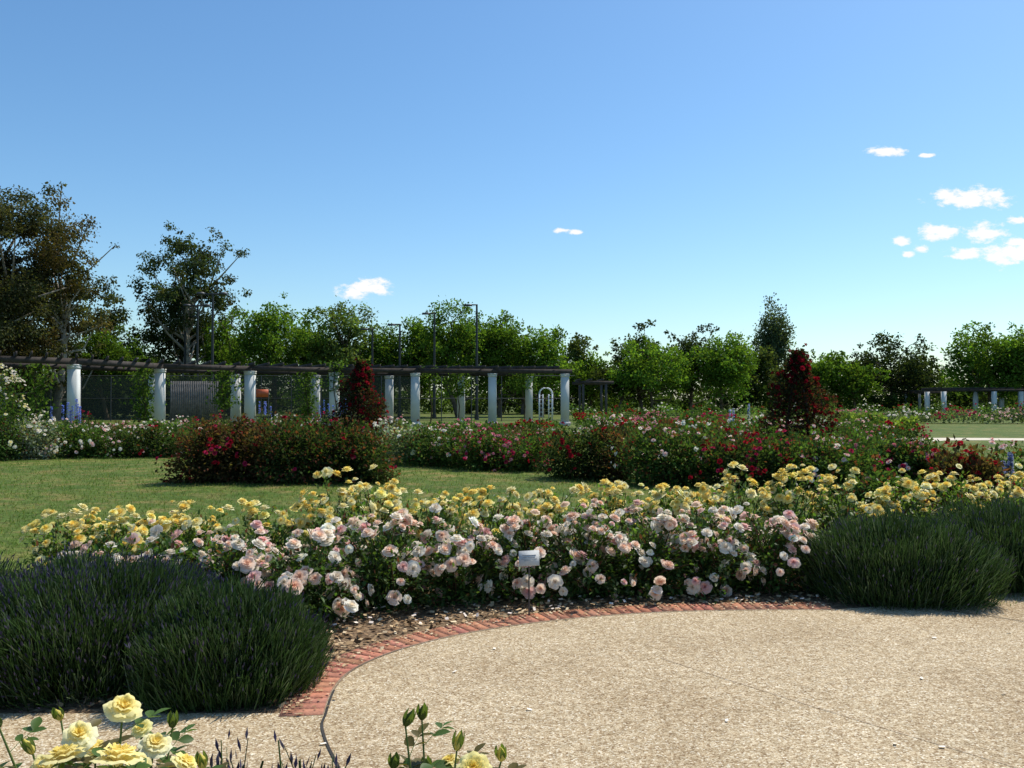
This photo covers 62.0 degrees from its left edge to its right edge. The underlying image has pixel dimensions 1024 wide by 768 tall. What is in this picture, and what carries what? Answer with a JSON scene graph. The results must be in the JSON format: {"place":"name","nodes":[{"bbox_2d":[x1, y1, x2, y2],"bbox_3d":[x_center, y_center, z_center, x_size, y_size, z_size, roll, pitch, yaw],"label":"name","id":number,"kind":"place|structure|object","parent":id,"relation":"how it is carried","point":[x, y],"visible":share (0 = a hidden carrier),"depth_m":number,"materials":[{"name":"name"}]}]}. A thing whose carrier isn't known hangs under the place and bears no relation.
{"place":"outdoors","nodes":[
{"label":"outdoors","id":0,"kind":"place"},
{"bbox_2d":[0,592,1023,767],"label":"aggregate pavement","id":1,"kind":"structure","parent":0,"point":[611,691],"depth_m":4.80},
{"bbox_2d":[0,693,228,767],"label":"rose bush","id":2,"kind":"object","parent":1,"relation":"on","point":[80,742],"visible":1,"depth_m":2.00,"materials":[{"name":"yellow plant"}]},
{"bbox_2d":[388,702,525,767],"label":"rose bush","id":3,"kind":"object","parent":1,"relation":"on","point":[473,759],"visible":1,"depth_m":1.98,"materials":[{"name":"green plant"}]},
{"bbox_2d":[0,400,1023,707],"bbox_3d":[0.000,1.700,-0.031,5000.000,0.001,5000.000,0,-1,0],"label":"lawn ground","id":4,"kind":"structure","parent":0,"point":[1004,428],"depth_m":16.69,"materials":[{"name":"green plant"}]},
{"bbox_2d":[0,361,43,460],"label":"rose bush","id":5,"kind":"object","parent":4,"relation":"on","point":[5,448],"visible":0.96,"depth_m":23.90,"materials":[{"name":"green plant"}]},
{"bbox_2d":[0,220,59,380],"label":"eucalyptus tree","id":6,"kind":"object","parent":4,"relation":"on","point":[3,226],"visible":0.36,"depth_m":63.86,"materials":[{"name":"green plant"}]},
{"bbox_2d":[1,410,67,459],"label":"rose bush","id":7,"kind":"object","parent":4,"relation":"on","point":[34,453],"visible":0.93,"depth_m":24.39,"materials":[{"name":"green plant"}]},
{"bbox_2d":[1,238,119,420],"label":"eucalyptus tree","id":8,"kind":"object","parent":4,"relation":"on","point":[63,348],"visible":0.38,"depth_m":67.89,"materials":[{"name":"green plant"}]},
{"bbox_2d":[0,181,123,418],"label":"eucalyptus tree","id":9,"kind":"object","parent":4,"relation":"on","point":[57,240],"visible":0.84,"depth_m":65.03,"materials":[{"name":"green plant"}]},
{"bbox_2d":[42,287,144,376],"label":"eucalyptus tree","id":10,"kind":"object","parent":4,"relation":"on","point":[120,316],"visible":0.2,"depth_m":83.68,"materials":[{"name":"green plant"}]},
{"bbox_2d":[72,322,156,376],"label":"deciduous tree","id":11,"kind":"object","parent":4,"relation":"on","point":[117,352],"visible":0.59,"depth_m":71.27,"materials":[{"name":"green plant"}]},
{"bbox_2d":[128,296,214,376],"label":"eucalyptus tree","id":12,"kind":"object","parent":4,"relation":"on","point":[148,332],"visible":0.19,"depth_m":86.22,"materials":[{"name":"green plant"}]},
{"bbox_2d":[101,220,251,376],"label":"eucalyptus tree","id":13,"kind":"object","parent":4,"relation":"on","point":[174,296],"visible":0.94,"depth_m":82.86,"materials":[{"name":"green plant"}]},
{"bbox_2d":[170,381,219,421],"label":"timber screen","id":14,"kind":"object","parent":4,"relation":"on","point":[191,395],"visible":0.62,"depth_m":59.97,"materials":[{"name":"grey wood"}]},
{"bbox_2d":[154,413,248,483],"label":"rose bush","id":15,"kind":"object","parent":4,"relation":"on","point":[179,464],"visible":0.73,"depth_m":17.31,"materials":[{"name":"green plant"}]},
{"bbox_2d":[180,411,264,483],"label":"rose bush","id":16,"kind":"object","parent":4,"relation":"on","point":[224,462],"visible":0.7,"depth_m":17.43,"materials":[{"name":"green plant"}]},
{"bbox_2d":[192,309,259,376],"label":"deciduous tree","id":17,"kind":"object","parent":4,"relation":"on","point":[221,354],"visible":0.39,"depth_m":84.71,"materials":[{"name":"green plant"}]},
{"bbox_2d":[212,416,288,483],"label":"rose bush","id":18,"kind":"object","parent":4,"relation":"on","point":[258,447],"visible":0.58,"depth_m":17.48,"materials":[{"name":"green plant"}]},
{"bbox_2d":[226,291,327,376],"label":"deciduous tree","id":19,"kind":"object","parent":4,"relation":"on","point":[266,343],"visible":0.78,"depth_m":80.83,"materials":[{"name":"green plant"}]},
{"bbox_2d":[2,417,562,433],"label":"flower bed","id":20,"kind":"object","parent":4,"relation":"on","point":[556,424],"visible":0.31,"depth_m":43.01,"materials":[{"name":"green plant"}]},
{"bbox_2d":[239,408,328,484],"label":"rose bush","id":21,"kind":"object","parent":4,"relation":"on","point":[285,431],"visible":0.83,"depth_m":17.30,"materials":[{"name":"green plant"}]},
{"bbox_2d":[0,350,571,425],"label":"pergola","id":22,"kind":"object","parent":4,"relation":"on","point":[75,366],"visible":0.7,"depth_m":53.23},
{"bbox_2d":[2,363,66,425],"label":"climbing vine","id":23,"kind":"object","parent":22,"relation":"attached to","point":[32,381],"visible":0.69,"depth_m":43.70,"materials":[{"name":"green plant"}]},
{"bbox_2d":[100,361,172,423],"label":"climbing vine","id":24,"kind":"object","parent":22,"relation":"attached to","point":[147,415],"visible":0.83,"depth_m":49.68,"materials":[{"name":"green plant"}]},
{"bbox_2d":[7,375,574,420],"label":"court fence","id":25,"kind":"object","parent":4,"relation":"on","point":[99,398],"visible":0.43,"depth_m":67.05,"materials":[{"name":"metal"}]},
{"bbox_2d":[272,409,359,485],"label":"rose bush","id":26,"kind":"object","parent":4,"relation":"on","point":[309,440],"visible":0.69,"depth_m":17.40,"materials":[{"name":"green plant"}]},
{"bbox_2d":[293,295,381,376],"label":"deciduous tree","id":27,"kind":"object","parent":4,"relation":"on","point":[340,347],"visible":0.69,"depth_m":83.19,"materials":[{"name":"green plant"}]},
{"bbox_2d":[297,415,384,481],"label":"rose bush","id":28,"kind":"object","parent":4,"relation":"on","point":[340,429],"visible":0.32,"depth_m":17.53,"materials":[{"name":"green plant"}]},
{"bbox_2d":[321,358,399,446],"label":"pillar rose","id":29,"kind":"object","parent":4,"relation":"on","point":[361,385],"visible":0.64,"depth_m":29.69,"materials":[{"name":"red plant"}]},
{"bbox_2d":[319,416,408,485],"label":"rose bush","id":30,"kind":"object","parent":4,"relation":"on","point":[379,470],"visible":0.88,"depth_m":17.34,"materials":[{"name":"green plant"}]},
{"bbox_2d":[350,320,407,376],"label":"deciduous tree","id":31,"kind":"object","parent":4,"relation":"on","point":[380,348],"visible":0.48,"depth_m":84.45,"materials":[{"name":"green plant"}]},
{"bbox_2d":[384,309,443,400],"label":"deciduous tree","id":32,"kind":"object","parent":4,"relation":"on","point":[412,356],"visible":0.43,"depth_m":84.78,"materials":[{"name":"green plant"}]},
{"bbox_2d":[400,423,455,466],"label":"rose bush","id":33,"kind":"object","parent":4,"relation":"on","point":[418,456],"visible":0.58,"depth_m":21.82,"materials":[{"name":"green plant"}]},
{"bbox_2d":[423,421,477,467],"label":"rose bush","id":34,"kind":"object","parent":4,"relation":"on","point":[452,461],"visible":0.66,"depth_m":21.31,"materials":[{"name":"green plant"}]},
{"bbox_2d":[414,295,511,416],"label":"deciduous tree","id":35,"kind":"object","parent":4,"relation":"on","point":[456,344],"visible":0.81,"depth_m":81.18,"materials":[{"name":"green plant"}]},
{"bbox_2d":[443,422,508,471],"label":"rose bush","id":36,"kind":"object","parent":4,"relation":"on","point":[471,448],"visible":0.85,"depth_m":20.51,"materials":[{"name":"green plant"}]},
{"bbox_2d":[453,309,548,416],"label":"deciduous tree","id":37,"kind":"object","parent":4,"relation":"on","point":[503,341],"visible":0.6,"depth_m":82.51,"materials":[{"name":"green plant"}]},
{"bbox_2d":[0,565,1021,746],"bbox_3d":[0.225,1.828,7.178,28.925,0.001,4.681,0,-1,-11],"label":"mulch bed","id":38,"kind":"object","parent":4,"relation":"on","point":[372,630],"visible":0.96,"depth_m":6.64,"materials":[{"name":"brown wood"}]},
{"bbox_2d":[16,503,119,574],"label":"rose bush","id":39,"kind":"object","parent":38,"relation":"on","point":[45,544],"visible":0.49,"depth_m":7.86,"materials":[{"name":"yellow plant"}]},
{"bbox_2d":[0,540,237,712],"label":"lavender bush","id":40,"kind":"object","parent":38,"relation":"on","point":[66,620],"visible":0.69,"depth_m":4.91,"materials":[{"name":"green plant"}]},
{"bbox_2d":[72,504,184,558],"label":"rose bush","id":41,"kind":"object","parent":38,"relation":"on","point":[117,513],"visible":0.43,"depth_m":7.68,"materials":[{"name":"yellow plant"}]},
{"bbox_2d":[115,519,231,580],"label":"rose bush","id":42,"kind":"object","parent":38,"relation":"on","point":[170,548],"visible":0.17,"depth_m":6.92,"materials":[{"name":"pink plant"}]},
{"bbox_2d":[147,499,233,566],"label":"rose bush","id":43,"kind":"object","parent":38,"relation":"on","point":[182,521],"visible":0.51,"depth_m":7.74,"materials":[{"name":"yellow plant"}]},
{"bbox_2d":[120,566,336,714],"bbox_3d":[-1.660,1.456,5.107,1.231,0.672,1.248,0,-1,0],"label":"lavender bush","id":44,"kind":"object","parent":38,"relation":"on","point":[233,642],"visible":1,"depth_m":4.74,"materials":[{"name":"green plant"}]},
{"bbox_2d":[175,520,317,593],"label":"rose bush","id":45,"kind":"object","parent":38,"relation":"on","point":[236,558],"visible":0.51,"depth_m":6.61,"materials":[{"name":"pink plant"}]},
{"bbox_2d":[213,498,314,574],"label":"rose bush","id":46,"kind":"object","parent":38,"relation":"on","point":[277,534],"visible":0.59,"depth_m":7.81,"materials":[{"name":"yellow plant"}]},
{"bbox_2d":[240,522,387,628],"bbox_3d":[-1.620,1.485,6.691,1.274,0.817,1.327,0,-1,0],"label":"rose bush","id":47,"kind":"object","parent":38,"relation":"on","point":[306,576],"visible":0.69,"depth_m":6.51,"materials":[{"name":"pink plant"}]},
{"bbox_2d":[275,466,388,584],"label":"rose bush","id":48,"kind":"object","parent":38,"relation":"on","point":[325,514],"visible":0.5,"depth_m":7.93,"materials":[{"name":"yellow plant"}]},
{"bbox_2d":[326,464,421,548],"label":"rose bush","id":49,"kind":"object","parent":38,"relation":"on","point":[391,501],"visible":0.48,"depth_m":8.22,"materials":[{"name":"yellow plant"}]},
{"bbox_2d":[316,508,457,612],"bbox_3d":[-1.035,1.436,7.042,1.193,0.844,1.151,0,-1,0],"label":"rose bush","id":50,"kind":"object","parent":38,"relation":"on","point":[389,587],"visible":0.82,"depth_m":6.90,"materials":[{"name":"pink plant"}]},
{"bbox_2d":[377,489,488,580],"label":"rose bush","id":51,"kind":"object","parent":38,"relation":"on","point":[443,502],"visible":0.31,"depth_m":8.20,"materials":[{"name":"yellow plant"}]},
{"bbox_2d":[393,501,534,611],"bbox_3d":[-0.406,1.433,7.241,1.207,0.873,1.148,0,-1,0],"label":"rose bush","id":52,"kind":"object","parent":38,"relation":"on","point":[463,551],"visible":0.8,"depth_m":7.05,"materials":[{"name":"pink plant"}]},
{"bbox_2d":[449,485,532,570],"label":"rose bush","id":53,"kind":"object","parent":38,"relation":"on","point":[487,504],"visible":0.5,"depth_m":8.33,"materials":[{"name":"yellow plant"}]},
{"bbox_2d":[458,504,595,607],"bbox_3d":[0.126,1.453,7.431,1.288,0.859,1.103,0,-1,0],"label":"rose bush","id":54,"kind":"object","parent":38,"relation":"on","point":[515,531],"visible":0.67,"depth_m":7.20,"materials":[{"name":"pink plant"}]},
{"bbox_2d":[500,482,608,572],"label":"rose bush","id":55,"kind":"object","parent":38,"relation":"on","point":[540,506],"visible":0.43,"depth_m":8.17,"materials":[{"name":"yellow plant"}]},
{"bbox_2d":[515,498,655,601],"bbox_3d":[0.613,1.428,7.460,1.236,0.877,1.213,0,-1,0],"label":"rose bush","id":56,"kind":"object","parent":38,"relation":"on","point":[600,585],"visible":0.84,"depth_m":7.28,"materials":[{"name":"pink plant"}]},
{"bbox_2d":[570,478,671,573],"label":"rose bush","id":57,"kind":"object","parent":38,"relation":"on","point":[610,492],"visible":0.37,"depth_m":8.41,"materials":[{"name":"yellow plant"}]},
{"bbox_2d":[575,499,718,602],"bbox_3d":[1.171,1.453,7.529,1.227,0.827,1.159,1,-1,-45],"label":"rose bush","id":58,"kind":"object","parent":38,"relation":"on","point":[650,576],"visible":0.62,"depth_m":7.39,"materials":[{"name":"pink plant"}]},
{"bbox_2d":[624,483,717,573],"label":"rose bush","id":59,"kind":"object","parent":38,"relation":"on","point":[674,504],"visible":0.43,"depth_m":8.35,"materials":[{"name":"yellow plant"}]},
{"bbox_2d":[656,501,779,603],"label":"rose bush","id":60,"kind":"object","parent":38,"relation":"on","point":[709,579],"visible":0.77,"depth_m":7.40,"materials":[{"name":"pink plant"}]},
{"bbox_2d":[683,461,781,572],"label":"rose bush","id":61,"kind":"object","parent":38,"relation":"on","point":[706,491],"visible":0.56,"depth_m":8.42,"materials":[{"name":"yellow plant"}]},
{"bbox_2d":[709,502,827,596],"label":"rose bush","id":62,"kind":"object","parent":38,"relation":"on","point":[772,552],"visible":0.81,"depth_m":7.43,"materials":[{"name":"pink plant"}]},
{"bbox_2d":[742,463,829,546],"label":"rose bush","id":63,"kind":"object","parent":38,"relation":"on","point":[788,500],"visible":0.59,"depth_m":8.53,"materials":[{"name":"yellow plant"}]},
{"bbox_2d":[798,464,901,533],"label":"rose bush","id":64,"kind":"object","parent":38,"relation":"on","point":[850,483],"visible":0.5,"depth_m":8.90,"materials":[{"name":"yellow plant"}]},
{"bbox_2d":[786,500,1019,613],"bbox_3d":[3.294,1.479,7.535,1.797,0.894,1.721,0,-1,0],"label":"lavender bush","id":65,"kind":"object","parent":38,"relation":"on","point":[908,561],"visible":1,"depth_m":7.02,"materials":[{"name":"green plant"}]},
{"bbox_2d":[856,468,960,519],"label":"rose bush","id":66,"kind":"object","parent":38,"relation":"on","point":[882,494],"visible":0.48,"depth_m":9.01,"materials":[{"name":"yellow plant"}]},
{"bbox_2d":[912,464,997,520],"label":"rose bush","id":67,"kind":"object","parent":38,"relation":"on","point":[945,485],"visible":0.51,"depth_m":9.38,"materials":[{"name":"yellow plant"}]},
{"bbox_2d":[912,494,1023,596],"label":"lavender bush","id":68,"kind":"object","parent":38,"relation":"on","point":[1001,524],"visible":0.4,"depth_m":7.80,"materials":[{"name":"green plant"}]},
{"bbox_2d":[491,431,559,471],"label":"rose bush","id":69,"kind":"object","parent":4,"relation":"on","point":[523,463],"visible":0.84,"depth_m":20.20,"materials":[{"name":"green plant"}]},
{"bbox_2d":[508,324,574,416],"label":"deciduous tree","id":70,"kind":"object","parent":4,"relation":"on","point":[550,356],"visible":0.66,"depth_m":83.05,"materials":[{"name":"green plant"}]},
{"bbox_2d":[278,602,832,716],"bbox_3d":[0.425,1.806,6.205,4.611,0.019,1.230,1,-1,-33],"label":"brick edging","id":71,"kind":"object","parent":4,"relation":"on","point":[335,677],"visible":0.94,"depth_m":6.21,"materials":[{"name":"brick"}]},
{"bbox_2d":[527,421,604,479],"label":"rose bush","id":72,"kind":"object","parent":4,"relation":"on","point":[564,467],"visible":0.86,"depth_m":18.26,"materials":[{"name":"green plant"}]},
{"bbox_2d":[559,350,615,413],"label":"deciduous tree","id":73,"kind":"object","parent":4,"relation":"on","point":[580,373],"visible":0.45,"depth_m":99.19,"materials":[{"name":"green plant"}]},
{"bbox_2d":[557,414,630,482],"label":"rose bush","id":74,"kind":"object","parent":4,"relation":"on","point":[593,446],"visible":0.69,"depth_m":18.07,"materials":[{"name":"green plant"}]},
{"bbox_2d":[586,417,643,481],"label":"rose bush","id":75,"kind":"object","parent":4,"relation":"on","point":[616,473],"visible":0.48,"depth_m":17.96,"materials":[{"name":"green plant"}]},
{"bbox_2d":[604,421,687,486],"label":"rose bush","id":76,"kind":"object","parent":4,"relation":"on","point":[641,472],"visible":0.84,"depth_m":17.05,"materials":[{"name":"green plant"}]},
{"bbox_2d":[597,335,696,410],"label":"deciduous tree","id":77,"kind":"object","parent":4,"relation":"on","point":[643,368],"visible":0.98,"depth_m":90.16,"materials":[{"name":"green plant"}]},
{"bbox_2d":[632,416,715,487],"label":"rose bush","id":78,"kind":"object","parent":4,"relation":"on","point":[662,445],"visible":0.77,"depth_m":16.72,"materials":[{"name":"green plant"}]},
{"bbox_2d":[663,323,722,413],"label":"eucalyptus tree","id":79,"kind":"object","parent":4,"relation":"on","point":[683,346],"visible":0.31,"depth_m":97.47,"materials":[{"name":"green plant"}]},
{"bbox_2d":[668,413,746,487],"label":"rose bush","id":80,"kind":"object","parent":4,"relation":"on","point":[698,449],"visible":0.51,"depth_m":16.78,"materials":[{"name":"green plant"}]},
{"bbox_2d":[676,330,759,414],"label":"deciduous tree","id":81,"kind":"object","parent":4,"relation":"on","point":[730,368],"visible":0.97,"depth_m":92.42,"materials":[{"name":"green plant"}]},
{"bbox_2d":[420,379,1017,413],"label":"distant shrubs","id":82,"kind":"object","parent":4,"relation":"on","point":[889,402],"visible":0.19,"depth_m":102.61,"materials":[{"name":"green plant"}]},
{"bbox_2d":[688,424,775,488],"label":"rose bush","id":83,"kind":"object","parent":4,"relation":"on","point":[727,447],"visible":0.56,"depth_m":16.25,"materials":[{"name":"green plant"}]},
{"bbox_2d":[581,412,918,438],"bbox_3d":[9.960,1.906,37.989,14.589,1.341,3.286,0,-1,17],"label":"flower bed","id":84,"kind":"object","parent":4,"relation":"on","point":[682,417],"visible":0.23,"depth_m":37.94,"materials":[{"name":"green plant"}]},
{"bbox_2d":[717,425,799,489],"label":"rose bush","id":85,"kind":"object","parent":4,"relation":"on","point":[759,474],"visible":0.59,"depth_m":15.88,"materials":[{"name":"green plant"}]},
{"bbox_2d":[736,338,786,412],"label":"deciduous tree","id":86,"kind":"object","parent":4,"relation":"on","point":[761,374],"visible":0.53,"depth_m":104.77,"materials":[{"name":"green plant"}]},
{"bbox_2d":[749,292,796,401],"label":"poplar tree","id":87,"kind":"object","parent":4,"relation":"on","point":[773,337],"visible":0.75,"depth_m":108.96,"materials":[{"name":"green plant"}]},
{"bbox_2d":[753,425,825,493],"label":"rose bush","id":88,"kind":"object","parent":4,"relation":"on","point":[800,456],"visible":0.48,"depth_m":15.79,"materials":[{"name":"green plant"}]},
{"bbox_2d":[569,400,1023,419],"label":"flower bed","id":89,"kind":"object","parent":4,"relation":"on","point":[663,407],"visible":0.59,"depth_m":72.53,"materials":[{"name":"green plant"}]},
{"bbox_2d":[754,343,847,451],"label":"pillar rose","id":90,"kind":"object","parent":4,"relation":"on","point":[798,360],"visible":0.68,"depth_m":23.72,"materials":[{"name":"red plant"}]},
{"bbox_2d":[774,433,867,492],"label":"rose bush","id":91,"kind":"object","parent":4,"relation":"on","point":[816,452],"visible":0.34,"depth_m":15.54,"materials":[{"name":"green plant"}]},
{"bbox_2d":[794,349,862,406],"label":"deciduous tree","id":92,"kind":"object","parent":4,"relation":"on","point":[828,363],"visible":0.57,"depth_m":97.94,"materials":[{"name":"green plant"}]},
{"bbox_2d":[801,429,896,495],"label":"rose bush","id":93,"kind":"object","parent":4,"relation":"on","point":[874,456],"visible":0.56,"depth_m":15.37,"materials":[{"name":"green plant"}]},
{"bbox_2d":[826,359,890,409],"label":"deciduous tree","id":94,"kind":"object","parent":4,"relation":"on","point":[860,381],"visible":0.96,"depth_m":97.03,"materials":[{"name":"green plant"}]},
{"bbox_2d":[831,465,918,512],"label":"rose bush","id":95,"kind":"object","parent":4,"relation":"on","point":[871,483],"visible":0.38,"depth_m":12.85,"materials":[{"name":"yellow plant"}]},
{"bbox_2d":[841,330,939,400],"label":"eucalyptus tree","id":96,"kind":"object","parent":4,"relation":"on","point":[901,376],"visible":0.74,"depth_m":103.18,"materials":[{"name":"green plant"}]},
{"bbox_2d":[877,429,930,480],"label":"rose bush","id":97,"kind":"object","parent":4,"relation":"on","point":[906,461],"visible":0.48,"depth_m":16.28,"materials":[{"name":"green plant"}]},
{"bbox_2d":[833,406,1023,423],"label":"flower bed","id":98,"kind":"object","parent":4,"relation":"on","point":[975,416],"visible":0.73,"depth_m":60.70,"materials":[{"name":"green plant"}]},
{"bbox_2d":[919,434,982,516],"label":"rose bush","id":99,"kind":"object","parent":4,"relation":"on","point":[949,460],"visible":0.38,"depth_m":12.23,"materials":[{"name":"yellow plant"}]},
{"bbox_2d":[921,387,1023,415],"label":"pergola","id":100,"kind":"object","parent":4,"relation":"on","point":[943,390],"visible":0.62,"depth_m":87.94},
{"bbox_2d":[937,320,1023,414],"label":"deciduous tree","id":101,"kind":"object","parent":4,"relation":"on","point":[978,369],"visible":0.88,"depth_m":90.92,"materials":[{"name":"green plant"}]},
{"bbox_2d":[948,439,1016,504],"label":"rose bush","id":102,"kind":"object","parent":4,"relation":"on","point":[986,468],"visible":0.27,"depth_m":12.12,"materials":[{"name":"green plant"}]},
{"bbox_2d":[0,0,1023,399],"label":"sky","id":103,"kind":"structure","parent":0,"point":[595,169],"materials":[{"name":"blue"}]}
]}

